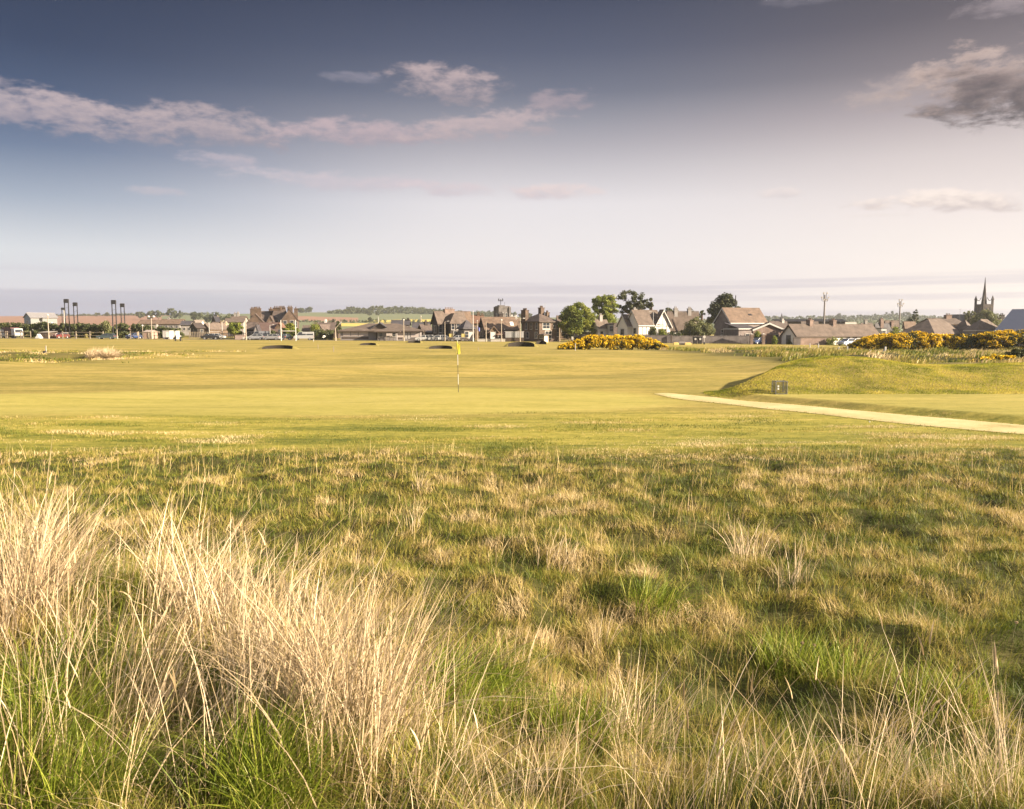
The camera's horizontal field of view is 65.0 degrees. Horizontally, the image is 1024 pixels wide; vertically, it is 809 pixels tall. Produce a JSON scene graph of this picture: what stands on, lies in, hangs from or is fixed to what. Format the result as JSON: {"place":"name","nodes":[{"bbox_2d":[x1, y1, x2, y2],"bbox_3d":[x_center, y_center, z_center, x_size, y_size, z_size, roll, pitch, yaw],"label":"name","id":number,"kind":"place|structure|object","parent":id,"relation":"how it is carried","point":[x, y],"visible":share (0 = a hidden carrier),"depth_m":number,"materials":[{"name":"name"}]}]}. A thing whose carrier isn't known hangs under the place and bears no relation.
{"place":"outdoors","nodes":[
{"label":"outdoors","id":0,"kind":"place"},
{"bbox_2d":[0,349,245,362],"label":"links grass","id":1,"kind":"structure","parent":0,"point":[43,360],"depth_m":76.87,"materials":[{"name":"plant"}]},
{"bbox_2d":[34,338,567,341],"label":"road","id":2,"kind":"structure","parent":0,"point":[248,339],"depth_m":201.76,"materials":[{"name":"grey asphalt"}]},
{"bbox_2d":[0,312,918,331],"bbox_3d":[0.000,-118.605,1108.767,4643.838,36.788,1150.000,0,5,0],"label":"hills","id":3,"kind":"structure","parent":0,"point":[130,320],"depth_m":1189.18,"materials":[{"name":"green soil"}]},
{"bbox_2d":[56,311,221,315],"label":"hedgerow","id":4,"kind":"object","parent":3,"relation":"on","point":[185,313],"visible":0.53,"depth_m":1561.38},
{"bbox_2d":[165,308,177,317],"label":"tree","id":5,"kind":"object","parent":3,"relation":"on","point":[169,312],"visible":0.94,"depth_m":1091.31,"materials":[{"name":"green plant"}]},
{"bbox_2d":[189,311,203,319],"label":"tree","id":6,"kind":"object","parent":3,"relation":"on","point":[195,315],"visible":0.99,"depth_m":893.89,"materials":[{"name":"green plant"}]},
{"bbox_2d":[327,305,493,316],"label":"forest","id":7,"kind":"object","parent":3,"relation":"on","point":[405,310],"visible":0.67,"depth_m":1456.97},
{"bbox_2d":[299,318,521,324],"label":"hedgerow","id":8,"kind":"object","parent":3,"relation":"on","point":[365,321],"visible":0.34,"depth_m":907.36,"materials":[{"name":"green plant"}]},
{"bbox_2d":[700,317,923,327],"bbox_3d":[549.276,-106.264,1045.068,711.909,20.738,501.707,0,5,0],"label":"hedgerow","id":9,"kind":"object","parent":3,"relation":"on","point":[871,320],"visible":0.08,"depth_m":1085.10,"materials":[{"name":"green plant"}]},
{"bbox_2d":[765,313,943,321],"bbox_3d":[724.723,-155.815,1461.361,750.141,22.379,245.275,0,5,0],"label":"woodland","id":10,"kind":"object","parent":3,"relation":"on","point":[877,317],"visible":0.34,"depth_m":1401.31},
{"bbox_2d":[0,332,1023,808],"bbox_3d":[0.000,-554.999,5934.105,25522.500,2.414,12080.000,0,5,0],"label":"ground","id":11,"kind":"structure","parent":0,"point":[340,380],"depth_m":17.70,"materials":[{"name":"green plant"}]},
{"bbox_2d":[2,327,22,337],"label":"parked lorry","id":12,"kind":"object","parent":11,"relation":"on","point":[13,332],"visible":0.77,"depth_m":205.17,"materials":[{"name":"white paint"}]},
{"bbox_2d":[23,312,57,329],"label":"storage shed","id":13,"kind":"structure","parent":11,"relation":"on","point":[30,318],"depth_m":301.28,"materials":[{"name":"paint"}]},
{"bbox_2d":[38,331,56,337],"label":"shed","id":14,"kind":"structure","parent":11,"relation":"on","point":[44,334],"depth_m":207.25,"materials":[{"name":"fabric"}]},
{"bbox_2d":[63,299,70,337],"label":"floodlight tower","id":15,"kind":"structure","parent":11,"relation":"on","point":[65,300],"depth_m":210.63,"materials":[{"name":"metal"}]},
{"bbox_2d":[62,331,103,338],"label":"fence","id":16,"kind":"object","parent":11,"relation":"on","point":[89,332],"visible":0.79,"depth_m":203.07,"materials":[{"name":"brown wood"}]},
{"bbox_2d":[0,321,184,337],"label":"hedge","id":17,"kind":"object","parent":11,"relation":"on","point":[77,327],"visible":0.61,"depth_m":220.00,"materials":[{"name":"green plant"}]},
{"bbox_2d":[96,334,115,338],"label":"parked car","id":18,"kind":"object","parent":11,"relation":"on","point":[109,336],"visible":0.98,"depth_m":198.58,"materials":[{"name":"grey paint"}]},
{"bbox_2d":[100,320,111,334],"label":"bush","id":19,"kind":"object","parent":11,"relation":"on","point":[106,326],"visible":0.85,"depth_m":217.32,"materials":[{"name":"green plant"}]},
{"bbox_2d":[84,347,129,359],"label":"pale tussock","id":20,"kind":"object","parent":11,"relation":"on","point":[103,353],"visible":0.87,"depth_m":72.91,"materials":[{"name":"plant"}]},
{"bbox_2d":[111,300,116,334],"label":"floodlight tower","id":21,"kind":"structure","parent":11,"relation":"on","point":[113,302],"depth_m":206.65,"materials":[{"name":"metal"}]},
{"bbox_2d":[137,320,159,328],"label":"terrace","id":22,"kind":"structure","parent":11,"relation":"on","point":[147,322],"depth_m":329.60,"materials":[{"name":"brown tile"}]},
{"bbox_2d":[143,330,157,338],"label":"shed","id":23,"kind":"structure","parent":11,"relation":"on","point":[146,333],"depth_m":213.30,"materials":[{"name":"wood"}]},
{"bbox_2d":[162,331,173,338],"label":"site cabin","id":24,"kind":"object","parent":11,"relation":"on","point":[168,335],"visible":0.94,"depth_m":203.27,"materials":[{"name":"white paint"}]},
{"bbox_2d":[157,317,185,328],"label":"terrace","id":25,"kind":"structure","parent":11,"relation":"on","point":[170,323],"depth_m":309.54,"materials":[{"name":"brown tile"}]},
{"bbox_2d":[180,321,191,334],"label":"cottage","id":26,"kind":"structure","parent":11,"relation":"on","point":[185,326],"depth_m":299.12,"materials":[{"name":"stone"}]},
{"bbox_2d":[189,320,205,336],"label":"cottage","id":27,"kind":"structure","parent":11,"relation":"on","point":[197,327],"depth_m":247.67,"materials":[{"name":"stone"}]},
{"bbox_2d":[201,334,220,338],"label":"parked car","id":28,"kind":"object","parent":11,"relation":"on","point":[206,336],"visible":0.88,"depth_m":203.49,"materials":[{"name":"black paint"}]},
{"bbox_2d":[203,321,227,335],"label":"cottage","id":29,"kind":"structure","parent":11,"relation":"on","point":[220,326],"depth_m":262.61,"materials":[{"name":"stone"}]},
{"bbox_2d":[226,322,243,336],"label":"tree","id":30,"kind":"object","parent":11,"relation":"on","point":[233,328],"visible":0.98,"depth_m":210.44,"materials":[{"name":"green plant"}]},
{"bbox_2d":[228,311,248,334],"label":"house","id":31,"kind":"structure","parent":11,"relation":"on","point":[237,319],"depth_m":300.81,"materials":[{"name":"tile"}]},
{"bbox_2d":[247,334,263,339],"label":"parked car","id":32,"kind":"object","parent":11,"relation":"on","point":[257,336],"visible":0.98,"depth_m":201.55,"materials":[{"name":"grey paint"}]},
{"bbox_2d":[0,529,542,808],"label":"dead thatch","id":33,"kind":"object","parent":11,"relation":"on","point":[217,697],"visible":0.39,"depth_m":4.00,"materials":[{"name":"beige plant"}]},
{"bbox_2d":[263,334,280,339],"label":"parked car","id":34,"kind":"object","parent":11,"relation":"on","point":[274,336],"visible":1,"depth_m":201.50,"materials":[{"name":"silver metal"}]},
{"bbox_2d":[246,306,298,339],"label":"stone house","id":35,"kind":"structure","parent":11,"relation":"on","point":[259,320],"depth_m":220.66,"materials":[{"name":"brown stone"}]},
{"bbox_2d":[258,345,298,348],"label":"bunker","id":36,"kind":"object","parent":11,"relation":"on","point":[279,347],"visible":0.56,"depth_m":113.66},
{"bbox_2d":[283,323,299,339],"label":"tree","id":37,"kind":"object","parent":11,"relation":"on","point":[290,326],"visible":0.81,"depth_m":207.32,"materials":[{"name":"green plant"}]},
{"bbox_2d":[293,332,313,339],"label":"parked van","id":38,"kind":"object","parent":11,"relation":"on","point":[305,335],"visible":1,"depth_m":204.49,"materials":[{"name":"white paint"}]},
{"bbox_2d":[308,329,333,339],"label":"hedge","id":39,"kind":"object","parent":11,"relation":"on","point":[328,334],"visible":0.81,"depth_m":206.56,"materials":[{"name":"green plant"}]},
{"bbox_2d":[317,324,330,336],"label":"cottage","id":40,"kind":"structure","parent":11,"relation":"on","point":[324,326],"depth_m":236.31,"materials":[{"name":"brown stone"}]},
{"bbox_2d":[328,319,340,337],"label":"cottage","id":41,"kind":"structure","parent":11,"relation":"on","point":[333,323],"depth_m":241.17,"materials":[{"name":"stone"}]},
{"bbox_2d":[0,436,692,808],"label":"marram grass","id":42,"kind":"structure","parent":11,"relation":"on","point":[308,654],"depth_m":4.24,"materials":[{"name":"beige plant"}]},
{"bbox_2d":[0,452,483,718],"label":"marram seed heads","id":43,"kind":"object","parent":42,"relation":"attached to","point":[172,680],"visible":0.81,"depth_m":4.26,"materials":[{"name":"beige plant"}]},
{"bbox_2d":[336,322,424,340],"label":"pavilion","id":44,"kind":"structure","parent":11,"relation":"on","point":[371,331],"depth_m":203.63,"materials":[{"name":"tile"}]},
{"bbox_2d":[391,318,410,326],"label":"outbuilding","id":45,"kind":"structure","parent":11,"relation":"on","point":[407,321],"depth_m":229.58,"materials":[{"name":"stone"}]},
{"bbox_2d":[417,320,431,334],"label":"cottage","id":46,"kind":"structure","parent":11,"relation":"on","point":[425,326],"depth_m":226.35,"materials":[{"name":"stone"}]},
{"bbox_2d":[426,345,455,348],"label":"bunker","id":47,"kind":"object","parent":11,"relation":"on","point":[441,347],"visible":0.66,"depth_m":114.67},
{"bbox_2d":[430,307,471,340],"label":"clubhouse","id":48,"kind":"structure","parent":11,"relation":"on","point":[453,318],"depth_m":210.10,"materials":[{"name":"stone"}]},
{"bbox_2d":[456,320,476,340],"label":"shop","id":49,"kind":"structure","parent":11,"relation":"on","point":[466,327],"depth_m":203.10,"materials":[{"name":"stone"}]},
{"bbox_2d":[471,312,483,339],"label":"house","id":50,"kind":"structure","parent":11,"relation":"on","point":[475,318],"depth_m":231.67,"materials":[{"name":"stone"}]},
{"bbox_2d":[478,339,504,341],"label":"boundary wall","id":51,"kind":"structure","parent":11,"relation":"on","point":[491,340],"depth_m":197.27,"materials":[{"name":"stone"}]},
{"bbox_2d":[478,312,518,338],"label":"club hall","id":52,"kind":"structure","parent":11,"relation":"on","point":[490,327],"depth_m":207.03,"materials":[{"name":"stone"}]},
{"bbox_2d":[494,298,510,316],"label":"church tower","id":53,"kind":"structure","parent":11,"relation":"on","point":[504,310],"depth_m":326.27,"materials":[{"name":"grey stone"}]},
{"bbox_2d":[0,564,1018,808],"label":"lush grass","id":54,"kind":"structure","parent":11,"relation":"on","point":[257,794],"depth_m":3.87,"materials":[{"name":"green plant"}]},
{"bbox_2d":[0,443,1023,808],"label":"rough grass","id":55,"kind":"structure","parent":11,"relation":"on","point":[596,547],"depth_m":8.11,"materials":[{"name":"green plant"}]},
{"bbox_2d":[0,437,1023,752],"bbox_3d":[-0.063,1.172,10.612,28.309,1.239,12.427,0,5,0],"label":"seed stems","id":56,"kind":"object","parent":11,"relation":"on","point":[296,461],"visible":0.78,"depth_m":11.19,"materials":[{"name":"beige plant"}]},
{"bbox_2d":[505,331,523,341],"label":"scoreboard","id":57,"kind":"object","parent":11,"relation":"on","point":[515,334],"visible":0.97,"depth_m":198.74,"materials":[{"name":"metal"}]},
{"bbox_2d":[504,342,538,346],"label":"bunker","id":58,"kind":"object","parent":11,"relation":"on","point":[520,344],"visible":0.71,"depth_m":135.51},
{"bbox_2d":[519,306,560,341],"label":"villa","id":59,"kind":"object","parent":11,"relation":"on","point":[540,322],"visible":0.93,"depth_m":201.95,"materials":[{"name":"brown stone"}]},
{"bbox_2d":[536,333,550,341],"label":"starter hut","id":60,"kind":"object","parent":11,"relation":"on","point":[543,337],"visible":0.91,"depth_m":189.82,"materials":[{"name":"beige paint"}]},
{"bbox_2d":[561,329,573,340],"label":"tree","id":61,"kind":"object","parent":11,"relation":"on","point":[564,335],"visible":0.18,"depth_m":214.81,"materials":[{"name":"green plant"}]},
{"bbox_2d":[557,301,597,338],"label":"tree","id":62,"kind":"object","parent":11,"relation":"on","point":[576,320],"visible":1,"depth_m":201.97,"materials":[{"name":"green plant"}]},
{"bbox_2d":[591,313,607,340],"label":"white cottage","id":63,"kind":"structure","parent":11,"relation":"on","point":[600,325],"depth_m":204.13,"materials":[{"name":"tile"}]},
{"bbox_2d":[591,294,619,318],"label":"tree","id":64,"kind":"object","parent":11,"relation":"on","point":[608,302],"visible":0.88,"depth_m":225.06,"materials":[{"name":"green plant"}]},
{"bbox_2d":[605,313,616,322],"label":"bush","id":65,"kind":"object","parent":11,"relation":"on","point":[611,318],"visible":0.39,"depth_m":219.86,"materials":[{"name":"green plant"}]},
{"bbox_2d":[606,323,616,335],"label":"link house","id":66,"kind":"structure","parent":11,"relation":"on","point":[612,329],"depth_m":202.83,"materials":[{"name":"grey stone"}]},
{"bbox_2d":[557,334,668,349],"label":"gorse bush","id":67,"kind":"object","parent":11,"relation":"on","point":[630,342],"visible":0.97,"depth_m":110.49,"materials":[{"name":"yellow plant"}]},
{"bbox_2d":[616,290,648,313],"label":"tree","id":68,"kind":"object","parent":11,"relation":"on","point":[639,304],"visible":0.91,"depth_m":229.40,"materials":[{"name":"green plant"}]},
{"bbox_2d":[616,307,672,338],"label":"half timbered house","id":69,"kind":"structure","parent":11,"relation":"on","point":[637,322],"depth_m":198.52,"materials":[{"name":"paint"}]},
{"bbox_2d":[643,335,670,342],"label":"boundary wall","id":70,"kind":"structure","parent":11,"relation":"on","point":[664,338],"depth_m":189.20,"materials":[{"name":"grey stone"}]},
{"bbox_2d":[666,306,698,335],"bbox_3d":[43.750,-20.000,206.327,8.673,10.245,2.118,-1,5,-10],"label":"white house","id":71,"kind":"structure","parent":11,"relation":"on","point":[677,319],"depth_m":205.49,"materials":[{"name":"tile"}]},
{"bbox_2d":[359,464,1023,808],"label":"straw grass","id":72,"kind":"structure","parent":11,"relation":"on","point":[906,765],"depth_m":3.59,"materials":[{"name":"beige plant"}]},
{"bbox_2d":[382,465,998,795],"bbox_3d":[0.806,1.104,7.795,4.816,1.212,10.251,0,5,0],"label":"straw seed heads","id":73,"kind":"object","parent":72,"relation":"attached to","point":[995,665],"visible":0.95,"depth_m":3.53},
{"bbox_2d":[680,316,715,335],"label":"tree","id":74,"kind":"object","parent":11,"relation":"on","point":[695,328],"visible":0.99,"depth_m":193.52,"materials":[{"name":"green plant"}]},
{"bbox_2d":[672,336,749,343],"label":"boundary wall","id":75,"kind":"structure","parent":11,"relation":"on","point":[708,339],"depth_m":189.78,"materials":[{"name":"grey stone"}]},
{"bbox_2d":[705,292,740,324],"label":"tree","id":76,"kind":"object","parent":11,"relation":"on","point":[721,301],"visible":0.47,"depth_m":228.32,"materials":[{"name":"green plant"}]},
{"bbox_2d":[713,295,767,335],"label":"brick house","id":77,"kind":"structure","parent":11,"relation":"on","point":[731,321],"depth_m":197.50,"materials":[{"name":"brown brick"}]},
{"bbox_2d":[749,322,783,343],"bbox_3d":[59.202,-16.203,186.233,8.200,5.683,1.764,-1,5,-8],"label":"gabled garage","id":78,"kind":"structure","parent":11,"relation":"on","point":[769,330],"depth_m":185.79,"materials":[{"name":"white brick"}]},
{"bbox_2d":[769,319,787,328],"bbox_3d":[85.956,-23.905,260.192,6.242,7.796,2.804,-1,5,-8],"label":"house","id":79,"kind":"structure","parent":11,"relation":"on","point":[782,323],"depth_m":259.55,"materials":[{"name":"stone"}]},
{"bbox_2d":[771,380,787,393],"bbox_3d":[10.316,-0.622,30.989,0.480,0.601,0.384,-1,5,-6],"label":"cage","id":80,"kind":"object","parent":11,"relation":"on","point":[774,388],"visible":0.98,"depth_m":30.84,"materials":[{"name":"metal"}]},
{"bbox_2d":[772,319,847,323],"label":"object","id":81,"kind":"object","parent":11,"relation":"on","point":[820,321],"visible":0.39,"depth_m":299.88,"materials":[{"name":"stone"}]},
{"bbox_2d":[800,338,831,344],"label":"boundary wall","id":82,"kind":"structure","parent":11,"relation":"on","point":[814,341],"depth_m":176.27,"materials":[{"name":"beige stone"}]},
{"bbox_2d":[821,292,829,323],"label":"floodlight mast","id":83,"kind":"object","parent":11,"relation":"on","point":[824,298],"visible":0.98,"depth_m":259.91,"materials":[{"name":"metal"}]},
{"bbox_2d":[779,318,879,344],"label":"cottage row","id":84,"kind":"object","parent":11,"relation":"on","point":[809,329],"visible":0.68,"depth_m":183.40,"materials":[{"name":"tile"}]},
{"bbox_2d":[826,336,843,344],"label":"hedge","id":85,"kind":"object","parent":11,"relation":"on","point":[830,341],"visible":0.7,"depth_m":175.78,"materials":[{"name":"green plant"}]},
{"bbox_2d":[653,344,1023,363],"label":"heath grass","id":86,"kind":"structure","parent":11,"relation":"on","point":[787,352],"depth_m":70.02,"materials":[{"name":"green plant"}]},
{"bbox_2d":[837,338,854,345],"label":"parked car","id":87,"kind":"object","parent":11,"relation":"on","point":[845,341],"visible":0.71,"depth_m":166.87,"materials":[{"name":"white paint"}]},
{"bbox_2d":[703,355,1023,397],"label":"mound grass","id":88,"kind":"structure","parent":11,"relation":"on","point":[961,367],"depth_m":33.74,"materials":[{"name":"green plant"}]},
{"bbox_2d":[843,333,899,349],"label":"gorse bush","id":89,"kind":"object","parent":11,"relation":"on","point":[874,341],"visible":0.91,"depth_m":106.48,"materials":[{"name":"yellow plant"}]},
{"bbox_2d":[874,318,894,333],"bbox_3d":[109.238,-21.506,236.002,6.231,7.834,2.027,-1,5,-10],"label":"house","id":90,"kind":"structure","parent":11,"relation":"on","point":[881,324],"depth_m":235.54,"materials":[{"name":"grey stone"}]},
{"bbox_2d":[901,321,915,330],"bbox_3d":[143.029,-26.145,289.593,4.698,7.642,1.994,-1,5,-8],"label":"house","id":91,"kind":"structure","parent":11,"relation":"on","point":[906,325],"depth_m":288.93,"materials":[{"name":"stone"}]},
{"bbox_2d":[883,331,962,349],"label":"gorse bush","id":92,"kind":"object","parent":11,"relation":"on","point":[912,340],"visible":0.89,"depth_m":104.42,"materials":[{"name":"yellow plant"}]},
{"bbox_2d":[900,319,962,335],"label":"bungalow","id":93,"kind":"object","parent":11,"relation":"on","point":[934,326],"visible":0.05,"depth_m":180.39,"materials":[{"name":"tile"}]},
{"bbox_2d":[916,313,960,325],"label":"house","id":94,"kind":"structure","parent":11,"relation":"on","point":[951,320],"depth_m":225.00,"materials":[{"name":"brown brick"}]},
{"bbox_2d":[944,334,991,349],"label":"gorse bush","id":95,"kind":"object","parent":11,"relation":"on","point":[968,340],"visible":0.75,"depth_m":103.35,"materials":[{"name":"green plant"}]},
{"bbox_2d":[963,310,975,322],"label":"tree","id":96,"kind":"object","parent":11,"relation":"on","point":[967,315],"visible":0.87,"depth_m":244.67,"materials":[{"name":"green plant"}]},
{"bbox_2d":[951,277,993,320],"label":"church","id":97,"kind":"structure","parent":11,"relation":"on","point":[983,305],"depth_m":326.80,"materials":[{"name":"stone"}]},
{"bbox_2d":[956,319,997,337],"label":"bungalow","id":98,"kind":"object","parent":11,"relation":"on","point":[980,326],"visible":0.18,"depth_m":181.46,"materials":[{"name":"tile"}]},
{"bbox_2d":[969,308,1001,325],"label":"tree","id":99,"kind":"object","parent":11,"relation":"on","point":[991,316],"visible":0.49,"depth_m":233.81,"materials":[{"name":"green plant"}]},
{"bbox_2d":[972,354,1015,361],"bbox_3d":[34.657,-3.241,57.926,2.624,0.845,2.051,0,5,0],"label":"gorse bush","id":100,"kind":"object","parent":11,"relation":"on","point":[994,356],"visible":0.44,"depth_m":57.38,"materials":[{"name":"yellow plant"}]},
{"bbox_2d":[971,329,1023,349],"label":"gorse bush","id":101,"kind":"object","parent":11,"relation":"on","point":[1010,337],"visible":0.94,"depth_m":101.71,"materials":[{"name":"yellow plant"}]},
{"bbox_2d":[994,309,1023,345],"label":"sheet roofed hall","id":102,"kind":"structure","parent":11,"relation":"on","point":[1013,319],"depth_m":175.50,"materials":[{"name":"grey metal"}]},
{"bbox_2d":[1004,348,1023,357],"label":"bush","id":103,"kind":"object","parent":11,"relation":"on","point":[1017,352],"visible":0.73,"depth_m":59.64,"materials":[{"name":"green plant"}]},
{"bbox_2d":[0,528,1023,808],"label":"bank grass","id":104,"kind":"structure","parent":0,"point":[606,784],"depth_m":3.81,"materials":[{"name":"green plant"}]},
{"bbox_2d":[0,404,1023,460],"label":"semi rough grass","id":105,"kind":"structure","parent":0,"point":[596,426],"depth_m":19.41,"materials":[{"name":"green plant"}]},
{"bbox_2d":[0,0,1023,319],"label":"sky","id":106,"kind":"structure","parent":0,"point":[221,156],"materials":[{"name":"blue"}]},
{"bbox_2d":[652,393,1023,434],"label":"path","id":107,"kind":"structure","parent":0,"point":[950,423],"depth_m":23.97,"materials":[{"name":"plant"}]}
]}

